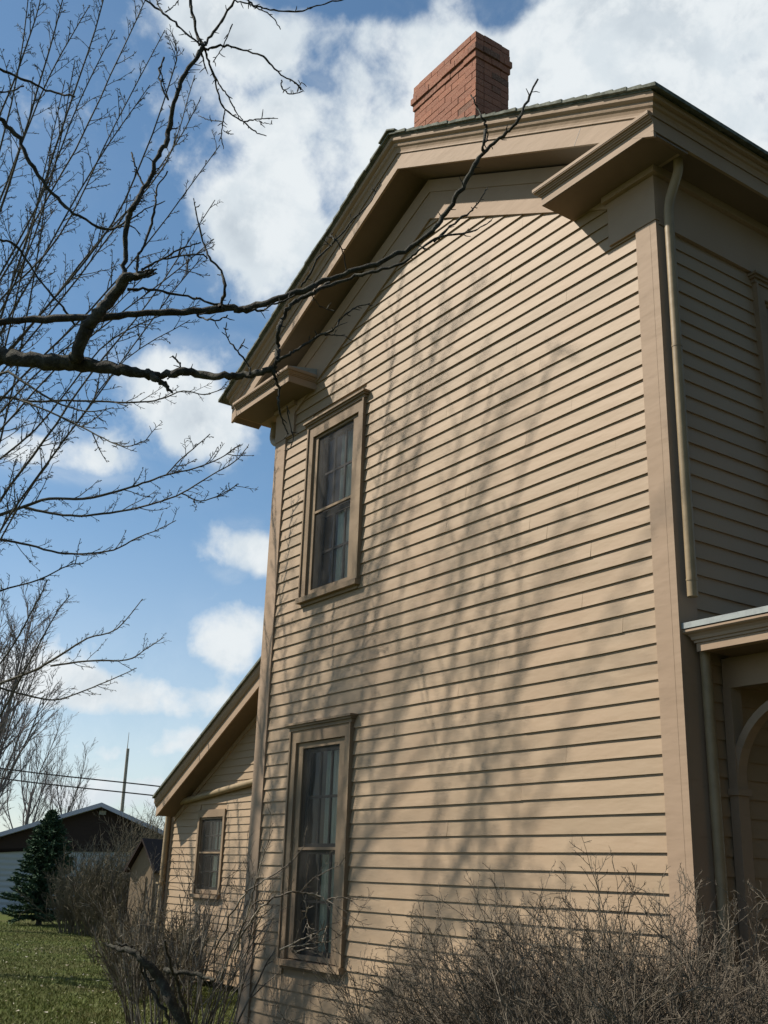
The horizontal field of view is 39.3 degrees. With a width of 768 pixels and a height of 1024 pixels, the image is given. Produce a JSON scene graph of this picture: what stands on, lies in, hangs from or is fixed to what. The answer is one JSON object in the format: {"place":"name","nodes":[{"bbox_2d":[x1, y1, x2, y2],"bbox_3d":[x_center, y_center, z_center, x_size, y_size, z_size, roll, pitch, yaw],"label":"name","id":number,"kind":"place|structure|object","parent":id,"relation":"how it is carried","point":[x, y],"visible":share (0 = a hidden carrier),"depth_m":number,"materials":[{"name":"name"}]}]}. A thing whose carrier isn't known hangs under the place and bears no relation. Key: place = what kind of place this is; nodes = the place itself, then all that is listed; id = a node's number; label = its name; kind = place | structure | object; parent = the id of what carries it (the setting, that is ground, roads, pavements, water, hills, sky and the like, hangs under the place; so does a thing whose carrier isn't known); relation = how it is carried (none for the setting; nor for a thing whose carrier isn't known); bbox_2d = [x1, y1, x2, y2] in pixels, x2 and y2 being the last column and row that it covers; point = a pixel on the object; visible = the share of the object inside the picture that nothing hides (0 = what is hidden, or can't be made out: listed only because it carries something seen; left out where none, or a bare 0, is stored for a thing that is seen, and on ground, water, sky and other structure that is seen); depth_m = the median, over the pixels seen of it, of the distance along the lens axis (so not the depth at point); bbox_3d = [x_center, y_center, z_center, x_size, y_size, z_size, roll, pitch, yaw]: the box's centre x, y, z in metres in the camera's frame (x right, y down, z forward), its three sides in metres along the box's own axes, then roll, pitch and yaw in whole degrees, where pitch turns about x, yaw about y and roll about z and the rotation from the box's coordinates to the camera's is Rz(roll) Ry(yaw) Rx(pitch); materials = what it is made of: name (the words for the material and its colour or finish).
{"place":"outdoors","nodes":[
{"label":"outdoors","id":0,"kind":"place"},
{"bbox_2d":[79,937,110,962],"bbox_3d":[-5.022,7.760,19.117,0.775,0.502,0.852,14,-22,-33],"label":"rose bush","id":1,"kind":"object","parent":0,"point":[85,947],"visible":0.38,"depth_m":19.15,"materials":[{"name":"brown plant"}]},
{"bbox_2d":[0,911,237,1023],"bbox_3d":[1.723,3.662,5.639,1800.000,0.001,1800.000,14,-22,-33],"label":"ground","id":2,"kind":"structure","parent":0,"point":[4,918],"depth_m":15.79,"materials":[{"name":"plant"}]},
{"bbox_2d":[0,702,16,767],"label":"bare tree","id":3,"kind":"object","parent":2,"relation":"on","point":[4,746],"visible":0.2,"depth_m":77.39,"materials":[{"name":"brown plant"}]},
{"bbox_2d":[0,577,75,815],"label":"bare tree","id":4,"kind":"object","parent":2,"relation":"on","point":[5,717],"visible":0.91,"depth_m":29.17,"materials":[{"name":"brown plant"}]},
{"bbox_2d":[0,704,78,829],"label":"bare tree","id":5,"kind":"object","parent":2,"relation":"on","point":[29,811],"visible":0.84,"depth_m":63.25,"materials":[{"name":"brown plant"}]},
{"bbox_2d":[0,809,83,925],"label":"spruce tree","id":6,"kind":"object","parent":2,"relation":"on","point":[46,847],"visible":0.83,"depth_m":30.65,"materials":[{"name":"green plant"}]},
{"bbox_2d":[16,865,119,933],"bbox_3d":[-7.790,9.882,27.632,2.577,1.792,2.428,-6,-20,23],"label":"thicket shrub","id":7,"kind":"object","parent":2,"relation":"on","point":[61,912],"visible":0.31,"depth_m":27.24,"materials":[{"name":"brown plant"}]},
{"bbox_2d":[41,735,99,814],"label":"bare tree","id":8,"kind":"object","parent":2,"relation":"on","point":[70,806],"visible":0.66,"depth_m":71.38,"materials":[{"name":"brown plant"}]},
{"bbox_2d":[0,803,163,910],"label":"garage","id":9,"kind":"structure","parent":2,"relation":"on","point":[83,826],"depth_m":40.62,"materials":[{"name":"white paint"}]},
{"bbox_2d":[0,574,168,732],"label":"young maple","id":10,"kind":"object","parent":2,"relation":"on","point":[20,677],"visible":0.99,"depth_m":16.69,"materials":[{"name":"grey plant"}]},
{"bbox_2d":[48,840,137,937],"bbox_3d":[-6.606,9.105,26.040,2.302,2.314,3.120,-12,-23,36],"label":"thicket shrub","id":11,"kind":"object","parent":2,"relation":"on","point":[116,890],"visible":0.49,"depth_m":25.66,"materials":[{"name":"brown plant"}]},
{"bbox_2d":[0,939,195,1023],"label":"leaf litter","id":12,"kind":"object","parent":2,"relation":"on","point":[70,976],"visible":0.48,"depth_m":15.18,"materials":[{"name":"brown plant"}]},
{"bbox_2d":[48,830,157,936],"bbox_3d":[-7.079,9.164,26.849,2.750,2.690,3.415,14,-22,-33],"label":"thicket shrub","id":13,"kind":"object","parent":2,"relation":"on","point":[113,861],"visible":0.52,"depth_m":26.52,"materials":[{"name":"brown plant"}]},
{"bbox_2d":[120,735,128,811],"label":"utility pole","id":14,"kind":"object","parent":2,"relation":"on","point":[124,780],"visible":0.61,"depth_m":59.66,"materials":[{"name":"wood"}]},
{"bbox_2d":[4,779,152,795],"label":"overhead wire","id":15,"kind":"object","parent":14,"relation":"attached to","point":[80,787],"visible":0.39,"depth_m":56.21,"materials":[{"name":"grey metal"}]},
{"bbox_2d":[0,768,159,786],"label":"overhead wire","id":16,"kind":"object","parent":14,"relation":"attached to","point":[86,778],"visible":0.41,"depth_m":56.29,"materials":[{"name":"grey metal"}]},
{"bbox_2d":[0,0,257,603],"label":"maple tree","id":17,"kind":"object","parent":2,"relation":"on","point":[19,272],"visible":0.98,"depth_m":10.79,"materials":[{"name":"grey plant"}]},
{"bbox_2d":[96,801,164,876],"bbox_3d":[-6.698,10.042,31.096,3.569,3.781,3.905,14,-22,-33],"label":"thicket shrub","id":18,"kind":"object","parent":2,"relation":"on","point":[150,833],"visible":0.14,"depth_m":30.91,"materials":[{"name":"brown plant"}]},
{"bbox_2d":[124,838,162,940],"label":"narrow shed","id":19,"kind":"structure","parent":2,"relation":"on","point":[138,861],"depth_m":24.31,"materials":[{"name":"beige wood"}]},
{"bbox_2d":[134,876,145,939],"bbox_3d":[-5.494,8.861,24.058,0.260,1.350,0.019,-9,-21,28],"label":"door","id":20,"kind":"structure","parent":19,"relation":"in","point":[143,879],"depth_m":24.15,"materials":[{"name":"brown wood"}]},
{"bbox_2d":[90,898,207,991],"bbox_3d":[-3.306,6.079,15.186,1.659,1.263,1.891,-5,-20,19],"label":"corner shrub","id":21,"kind":"object","parent":2,"relation":"on","point":[112,931],"visible":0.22,"depth_m":15.14,"materials":[{"name":"brown plant"}]},
{"bbox_2d":[88,905,223,1000],"bbox_3d":[-2.916,5.802,14.241,1.758,1.204,1.849,-6,-20,22],"label":"corner shrub","id":22,"kind":"object","parent":2,"relation":"on","point":[161,956],"visible":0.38,"depth_m":13.93,"materials":[{"name":"brown plant"}]},
{"bbox_2d":[69,791,378,1023],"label":"leaning shrub","id":23,"kind":"object","parent":2,"relation":"on","point":[168,997],"visible":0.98,"depth_m":8.89,"materials":[{"name":"brown plant"}]},
{"bbox_2d":[0,0,539,450],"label":"gnarled tree","id":24,"kind":"object","parent":2,"relation":"on","point":[75,359],"visible":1,"depth_m":5.06,"materials":[{"name":"brown plant"}]},
{"bbox_2d":[219,926,566,1023],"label":"bare shrub","id":25,"kind":"object","parent":2,"relation":"on","point":[336,997],"visible":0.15,"depth_m":6.09,"materials":[{"name":"brown plant"}]},
{"bbox_2d":[384,942,504,1023],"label":"bare shrub","id":26,"kind":"object","parent":2,"relation":"on","point":[420,985],"visible":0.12,"depth_m":6.48,"materials":[{"name":"brown plant"}]},
{"bbox_2d":[152,31,767,1023],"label":"house","id":27,"kind":"structure","parent":2,"relation":"on","point":[514,635],"depth_m":8.17,"materials":[{"name":"beige paint"}]},
{"bbox_2d":[290,878,711,1023],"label":"bare shrub","id":28,"kind":"object","parent":2,"relation":"on","point":[360,1015],"visible":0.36,"depth_m":5.65,"materials":[{"name":"brown plant"}]},
{"bbox_2d":[316,861,761,1023],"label":"bare shrub","id":29,"kind":"object","parent":2,"relation":"on","point":[456,1019],"visible":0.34,"depth_m":5.09,"materials":[{"name":"brown plant"}]},
{"bbox_2d":[376,838,767,1023],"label":"bare shrub","id":30,"kind":"object","parent":2,"relation":"on","point":[634,963],"visible":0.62,"depth_m":4.56,"materials":[{"name":"brown plant"}]},
{"bbox_2d":[449,862,767,1023],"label":"bare shrub","id":31,"kind":"object","parent":2,"relation":"on","point":[598,1014],"visible":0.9,"depth_m":4.14,"materials":[{"name":"brown plant"}]},
{"bbox_2d":[503,880,767,1023],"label":"bare shrub","id":32,"kind":"object","parent":2,"relation":"on","point":[714,977],"visible":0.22,"depth_m":5.40,"materials":[{"name":"brown plant"}]},
{"bbox_2d":[0,0,767,831],"label":"sky","id":33,"kind":"structure","parent":0,"point":[202,584],"materials":[{"name":"blue"}]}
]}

